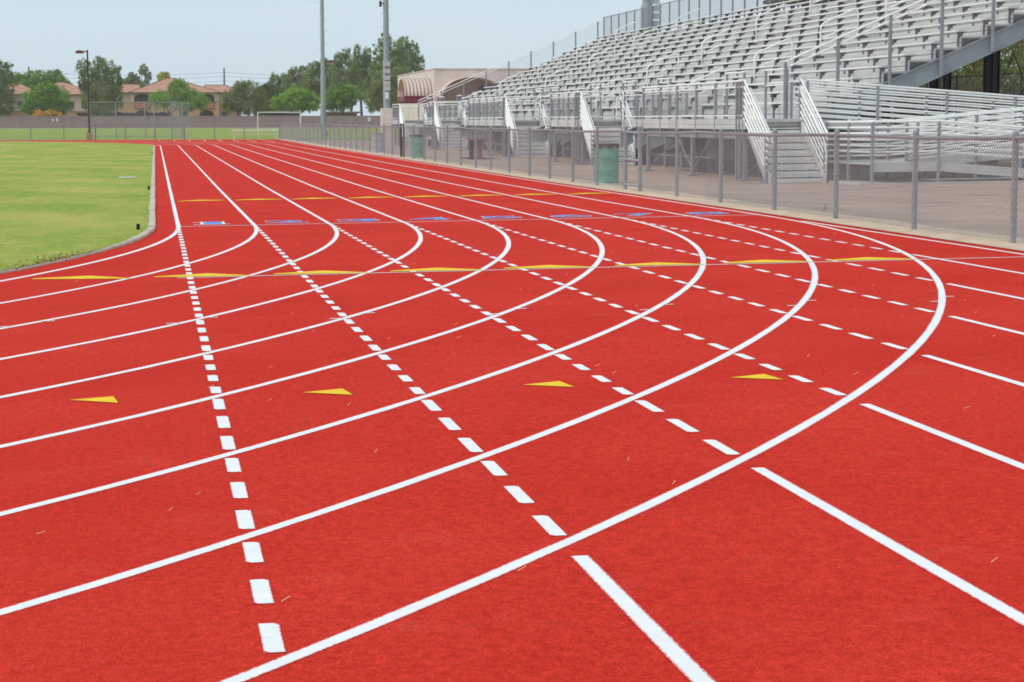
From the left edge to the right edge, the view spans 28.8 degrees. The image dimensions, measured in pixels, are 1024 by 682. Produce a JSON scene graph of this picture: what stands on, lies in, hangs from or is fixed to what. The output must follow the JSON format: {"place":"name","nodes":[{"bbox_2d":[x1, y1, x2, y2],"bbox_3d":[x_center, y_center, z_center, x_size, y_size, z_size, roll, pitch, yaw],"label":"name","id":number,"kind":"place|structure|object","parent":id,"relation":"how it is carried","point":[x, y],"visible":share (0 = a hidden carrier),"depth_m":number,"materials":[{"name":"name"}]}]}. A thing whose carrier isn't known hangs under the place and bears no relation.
{"place":"outdoors","nodes":[
{"label":"outdoors","id":0,"kind":"place"},
{"bbox_2d":[0,141,152,270],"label":"infield lawn","id":1,"kind":"structure","parent":0,"point":[56,198],"depth_m":39.47,"materials":[{"name":"green plant"}]},
{"bbox_2d":[1,249,93,268],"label":"dead leaves","id":2,"kind":"object","parent":1,"relation":"on","point":[55,258],"visible":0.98,"depth_m":21.08,"materials":[{"name":"brown plant"}]},
{"bbox_2d":[0,146,155,273],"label":"kerb","id":3,"kind":"structure","parent":1,"relation":"on","point":[150,229],"depth_m":25.17,"materials":[{"name":"concrete"}]},
{"bbox_2d":[0,127,379,128],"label":"dirt strip","id":4,"kind":"object","parent":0,"point":[44,128],"visible":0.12,"depth_m":330.64,"materials":[{"name":"brown soil"}]},
{"bbox_2d":[19,80,74,114],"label":"round tree","id":5,"kind":"object","parent":4,"relation":"on","point":[46,96],"visible":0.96,"depth_m":352.23,"materials":[{"name":"green plant"}]},
{"bbox_2d":[32,109,61,116],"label":"flowering shrub","id":6,"kind":"object","parent":4,"relation":"on","point":[49,112],"visible":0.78,"depth_m":347.60,"materials":[{"name":"orange plant"}]},
{"bbox_2d":[74,55,123,115],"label":"willow like tree","id":7,"kind":"object","parent":4,"relation":"on","point":[108,92],"visible":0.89,"depth_m":359.12,"materials":[{"name":"green plant"}]},
{"bbox_2d":[148,77,211,115],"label":"mesquite tree","id":8,"kind":"object","parent":4,"relation":"on","point":[187,95],"visible":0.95,"depth_m":362.10,"materials":[{"name":"green plant"}]},
{"bbox_2d":[0,116,396,127],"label":"fence","id":9,"kind":"object","parent":4,"relation":"on","point":[172,119],"visible":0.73,"depth_m":340.69,"materials":[{"name":"grey metal"}]},
{"bbox_2d":[269,84,320,115],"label":"round tree","id":10,"kind":"object","parent":4,"relation":"on","point":[302,99],"visible":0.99,"depth_m":362.34,"materials":[{"name":"green plant"}]},
{"bbox_2d":[0,128,409,139],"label":"playing field","id":11,"kind":"structure","parent":0,"point":[15,133],"depth_m":214.23,"materials":[{"name":"green plant"}]},
{"bbox_2d":[76,50,92,139],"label":"lamp post","id":12,"kind":"object","parent":11,"relation":"on","point":[89,135],"visible":0.97,"depth_m":148.85,"materials":[{"name":"brown metal"}]},
{"bbox_2d":[90,96,190,138],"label":"baseball backstop","id":13,"kind":"object","parent":11,"relation":"on","point":[172,121],"visible":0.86,"depth_m":159.61,"materials":[{"name":"silver metal"}]},
{"bbox_2d":[231,129,278,138],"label":"team bench","id":14,"kind":"object","parent":11,"relation":"on","point":[276,135],"visible":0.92,"depth_m":151.68,"materials":[{"name":"metal"}]},
{"bbox_2d":[257,112,300,128],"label":"soccer goal","id":15,"kind":"object","parent":11,"relation":"on","point":[278,112],"visible":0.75,"depth_m":300.70,"materials":[{"name":"white paint"}]},
{"bbox_2d":[318,0,325,138],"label":"light pole","id":16,"kind":"object","parent":11,"relation":"on","point":[323,95],"visible":0.94,"depth_m":156.53,"materials":[{"name":"metal"}]},
{"bbox_2d":[325,60,334,136],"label":"lamp post","id":17,"kind":"object","parent":11,"relation":"on","point":[330,61],"visible":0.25,"depth_m":173.56,"materials":[{"name":"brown metal"}]},
{"bbox_2d":[320,82,364,115],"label":"round tree","id":18,"kind":"object","parent":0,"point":[343,96],"visible":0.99,"depth_m":363.98,"materials":[{"name":"green plant"}]},
{"bbox_2d":[0,0,1020,121],"label":"sky","id":19,"kind":"structure","parent":0,"point":[189,39],"materials":[{"name":"blue"}]},
{"bbox_2d":[0,139,1023,681],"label":"running track","id":20,"kind":"structure","parent":0,"point":[372,453],"depth_m":9.06,"materials":[{"name":"red rubber"}]},
{"bbox_2d":[37,186,997,601],"bbox_3d":[-0.667,-1.381,25.370,10.249,0.096,39.652,-1,6,-4],"label":"straw debris","id":21,"kind":"object","parent":20,"relation":"on","point":[459,336],"visible":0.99,"depth_m":10.31,"materials":[{"name":"beige"}]},
{"bbox_2d":[233,123,880,139],"bbox_3d":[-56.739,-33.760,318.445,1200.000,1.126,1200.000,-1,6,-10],"label":"ground","id":22,"kind":"structure","parent":0,"point":[402,139],"depth_m":154.76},
{"bbox_2d":[0,59,20,115],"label":"olive tree","id":23,"kind":"object","parent":22,"relation":"on","point":[8,76],"visible":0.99,"depth_m":367.03,"materials":[{"name":"green plant"}]},
{"bbox_2d":[5,84,38,115],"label":"house","id":24,"kind":"structure","parent":22,"relation":"on","point":[19,90],"depth_m":372.35,"materials":[{"name":"beige paint"}]},
{"bbox_2d":[17,101,23,107],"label":"window","id":25,"kind":"structure","parent":24,"relation":"in","point":[19,102],"depth_m":372.28,"materials":[{"name":"grey glass"}]},
{"bbox_2d":[13,70,43,88],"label":"broad tree","id":26,"kind":"object","parent":22,"relation":"on","point":[28,79],"visible":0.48,"depth_m":405.74,"materials":[{"name":"green plant"}]},
{"bbox_2d":[34,69,72,84],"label":"broad tree","id":27,"kind":"object","parent":22,"relation":"on","point":[57,75],"visible":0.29,"depth_m":410.87,"materials":[{"name":"green plant"}]},
{"bbox_2d":[53,82,87,116],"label":"house","id":28,"kind":"structure","parent":22,"relation":"on","point":[74,95],"depth_m":385.87,"materials":[{"name":"beige paint"}]},
{"bbox_2d":[76,113,170,115],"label":"carport","id":29,"kind":"object","parent":22,"relation":"on","point":[124,114],"visible":0.26,"depth_m":366.88,"materials":[{"name":"grey"}]},
{"bbox_2d":[122,63,151,86],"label":"eucalyptus tree","id":30,"kind":"object","parent":22,"relation":"on","point":[132,79],"visible":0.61,"depth_m":443.36,"materials":[{"name":"green plant"}]},
{"bbox_2d":[2,123,279,139],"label":"chain link fence","id":31,"kind":"object","parent":22,"relation":"on","point":[95,129],"visible":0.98,"depth_m":149.37,"materials":[{"name":"silver metal"}]},
{"bbox_2d":[157,71,170,80],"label":"yellow tree","id":32,"kind":"object","parent":22,"relation":"on","point":[161,75],"visible":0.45,"depth_m":444.22,"materials":[{"name":"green plant"}]},
{"bbox_2d":[109,78,240,115],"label":"apartment building","id":33,"kind":"structure","parent":22,"relation":"on","point":[136,93],"depth_m":380.17,"materials":[{"name":"beige paint"}]},
{"bbox_2d":[141,97,148,101],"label":"balcony door","id":34,"kind":"structure","parent":33,"relation":"in","point":[144,99],"depth_m":380.08,"materials":[{"name":"grey glass"}]},
{"bbox_2d":[205,97,212,115],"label":"balcony door","id":35,"kind":"structure","parent":33,"relation":"in","point":[211,98],"depth_m":382.32,"materials":[{"name":"grey glass"}]},
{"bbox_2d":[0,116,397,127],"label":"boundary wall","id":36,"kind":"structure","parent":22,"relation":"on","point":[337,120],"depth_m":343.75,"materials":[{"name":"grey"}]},
{"bbox_2d":[220,79,269,115],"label":"pepper tree","id":37,"kind":"object","parent":22,"relation":"on","point":[247,102],"visible":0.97,"depth_m":369.00,"materials":[{"name":"green plant"}]},
{"bbox_2d":[259,82,285,115],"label":"dark tree","id":38,"kind":"object","parent":22,"relation":"on","point":[273,90],"visible":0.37,"depth_m":385.25,"materials":[{"name":"green plant"}]},
{"bbox_2d":[263,111,299,115],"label":"carport","id":39,"kind":"object","parent":22,"relation":"on","point":[277,114],"visible":0.11,"depth_m":375.39,"materials":[{"name":"grey metal"}]},
{"bbox_2d":[268,72,296,89],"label":"eucalyptus tree","id":40,"kind":"object","parent":22,"relation":"on","point":[273,77],"visible":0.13,"depth_m":418.87,"materials":[{"name":"green plant"}]},
{"bbox_2d":[281,65,316,115],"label":"eucalyptus tree","id":41,"kind":"object","parent":22,"relation":"on","point":[291,74],"visible":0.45,"depth_m":413.32,"materials":[{"name":"green plant"}]},
{"bbox_2d":[301,57,338,115],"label":"eucalyptus tree","id":42,"kind":"object","parent":22,"relation":"on","point":[309,81],"visible":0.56,"depth_m":409.06,"materials":[{"name":"green plant"}]},
{"bbox_2d":[326,48,358,113],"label":"eucalyptus tree","id":43,"kind":"object","parent":22,"relation":"on","point":[340,76],"visible":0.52,"depth_m":405.12,"materials":[{"name":"green plant"}]},
{"bbox_2d":[326,111,360,115],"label":"carport","id":44,"kind":"object","parent":22,"relation":"on","point":[329,112],"visible":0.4,"depth_m":373.55,"materials":[{"name":"grey metal"}]},
{"bbox_2d":[343,43,377,115],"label":"eucalyptus tree","id":45,"kind":"object","parent":22,"relation":"on","point":[361,72],"visible":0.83,"depth_m":401.82,"materials":[{"name":"green plant"}]},
{"bbox_2d":[363,32,411,114],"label":"eucalyptus tree","id":46,"kind":"object","parent":22,"relation":"on","point":[395,58],"visible":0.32,"depth_m":397.68,"materials":[{"name":"green plant"}]},
{"bbox_2d":[365,64,411,114],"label":"eucalyptus tree","id":47,"kind":"object","parent":22,"relation":"on","point":[373,90],"visible":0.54,"depth_m":375.05,"materials":[{"name":"green plant"}]},
{"bbox_2d":[397,36,424,72],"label":"eucalyptus tree","id":48,"kind":"object","parent":22,"relation":"on","point":[414,62],"visible":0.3,"depth_m":401.50,"materials":[{"name":"green plant"}]},
{"bbox_2d":[397,68,528,138],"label":"concession building","id":49,"kind":"structure","parent":22,"relation":"on","point":[414,88],"depth_m":145.91,"materials":[{"name":"beige metal"}]},
{"bbox_2d":[280,122,1023,242],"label":"chain link fence","id":50,"kind":"object","parent":22,"relation":"on","point":[1015,137],"visible":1,"depth_m":31.21,"materials":[{"name":"metal"}]},
{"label":"utility pole","id":51,"kind":"object","parent":22,"relation":"on","visible":0},
{"bbox_2d":[17,72,269,74],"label":"power line","id":52,"kind":"object","parent":51,"relation":"attached to","point":[202,73],"visible":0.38,"depth_m":466.24,"materials":[{"name":"black metal"}]},
{"bbox_2d":[279,139,1023,250],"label":"sand strip","id":53,"kind":"object","parent":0,"point":[953,236],"visible":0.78,"depth_m":30.34,"materials":[{"name":"beige concrete"}]},
{"bbox_2d":[305,139,1023,237],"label":"concourse","id":54,"kind":"structure","parent":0,"point":[632,174],"depth_m":38.40,"materials":[{"name":"concrete"}]},
{"bbox_2d":[372,132,382,151],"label":"rubbish drum","id":55,"kind":"object","parent":54,"relation":"on","point":[380,149],"visible":0.37,"depth_m":89.73,"materials":[{"name":"grey paint"}]},
{"bbox_2d":[379,0,392,140],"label":"light pole","id":56,"kind":"object","parent":54,"relation":"on","point":[386,115],"visible":0.97,"depth_m":129.81,"materials":[{"name":"metal"}]},
{"bbox_2d":[399,103,428,145],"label":"metal staircase","id":57,"kind":"structure","parent":54,"relation":"on","point":[401,118],"depth_m":108.80,"materials":[{"name":"metal"}]},
{"bbox_2d":[410,134,425,157],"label":"rubbish drum","id":58,"kind":"object","parent":54,"relation":"on","point":[417,143],"visible":0.48,"depth_m":75.26,"materials":[{"name":"green paint"}]},
{"bbox_2d":[433,101,468,149],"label":"metal staircase","id":59,"kind":"structure","parent":54,"relation":"on","point":[437,119],"depth_m":94.94,"materials":[{"name":"metal"}]},
{"bbox_2d":[459,138,493,159],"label":"picnic table","id":60,"kind":"object","parent":54,"relation":"on","point":[478,149],"visible":0.67,"depth_m":71.80,"materials":[{"name":"red paint"}]},
{"bbox_2d":[504,96,549,157],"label":"metal staircase","id":61,"kind":"structure","parent":54,"relation":"on","point":[508,117],"depth_m":75.58,"materials":[{"name":"metal"}]},
{"bbox_2d":[593,143,619,182],"bbox_3d":[2.143,-4.047,45.315,0.602,0.895,0.602,-1,6,-10],"label":"rubbish drum","id":62,"kind":"object","parent":54,"relation":"on","point":[616,154],"visible":0.59,"depth_m":45.07,"materials":[{"name":"green paint"}]},
{"bbox_2d":[579,90,634,165],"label":"metal staircase","id":63,"kind":"structure","parent":54,"relation":"on","point":[584,117],"depth_m":62.31,"materials":[{"name":"metal"}]},
{"bbox_2d":[641,0,659,34],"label":"light pole","id":64,"kind":"object","parent":54,"relation":"on","point":[646,3],"visible":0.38,"depth_m":113.57,"materials":[{"name":"metal"}]},
{"bbox_2d":[392,0,1023,180],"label":"grandstand","id":65,"kind":"object","parent":54,"relation":"on","point":[690,77],"visible":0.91,"depth_m":60.81,"materials":[{"name":"metal"}]},
{"bbox_2d":[789,79,1023,184],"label":"wheelchair ramp","id":66,"kind":"structure","parent":54,"relation":"on","point":[946,122],"depth_m":45.30,"materials":[{"name":"metal"}]},
{"bbox_2d":[851,72,1023,123],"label":"chain link fence","id":67,"kind":"object","parent":54,"relation":"on","point":[1010,93],"visible":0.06,"depth_m":76.93,"materials":[{"name":"metal"}]},
{"bbox_2d":[879,54,1004,124],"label":"brown green tree","id":68,"kind":"object","parent":54,"relation":"on","point":[974,79],"visible":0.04,"depth_m":95.10,"materials":[{"name":"green plant"}]},
{"bbox_2d":[924,41,1023,118],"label":"brown green tree","id":69,"kind":"object","parent":54,"relation":"on","point":[1021,58],"visible":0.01,"depth_m":114.27,"materials":[{"name":"green plant"}]},
{"bbox_2d":[951,39,1023,122],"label":"brown green tree","id":70,"kind":"object","parent":54,"relation":"on","point":[1006,66],"visible":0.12,"depth_m":99.27,"materials":[{"name":"green plant"}]},
{"bbox_2d":[1012,39,1023,103],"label":"brown green tree","id":71,"kind":"object","parent":54,"relation":"on","point":[1019,42],"visible":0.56,"depth_m":96.09,"materials":[{"name":"green plant"}]},
{"bbox_2d":[742,79,827,183],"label":"metal staircase","id":72,"kind":"structure","parent":0,"point":[802,128],"depth_m":44.58,"materials":[{"name":"metal"}]},
{"bbox_2d":[763,0,941,130],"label":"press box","id":73,"kind":"object","parent":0,"point":[940,78],"visible":0.03,"depth_m":76.44,"materials":[{"name":"grey metal"}]}
]}

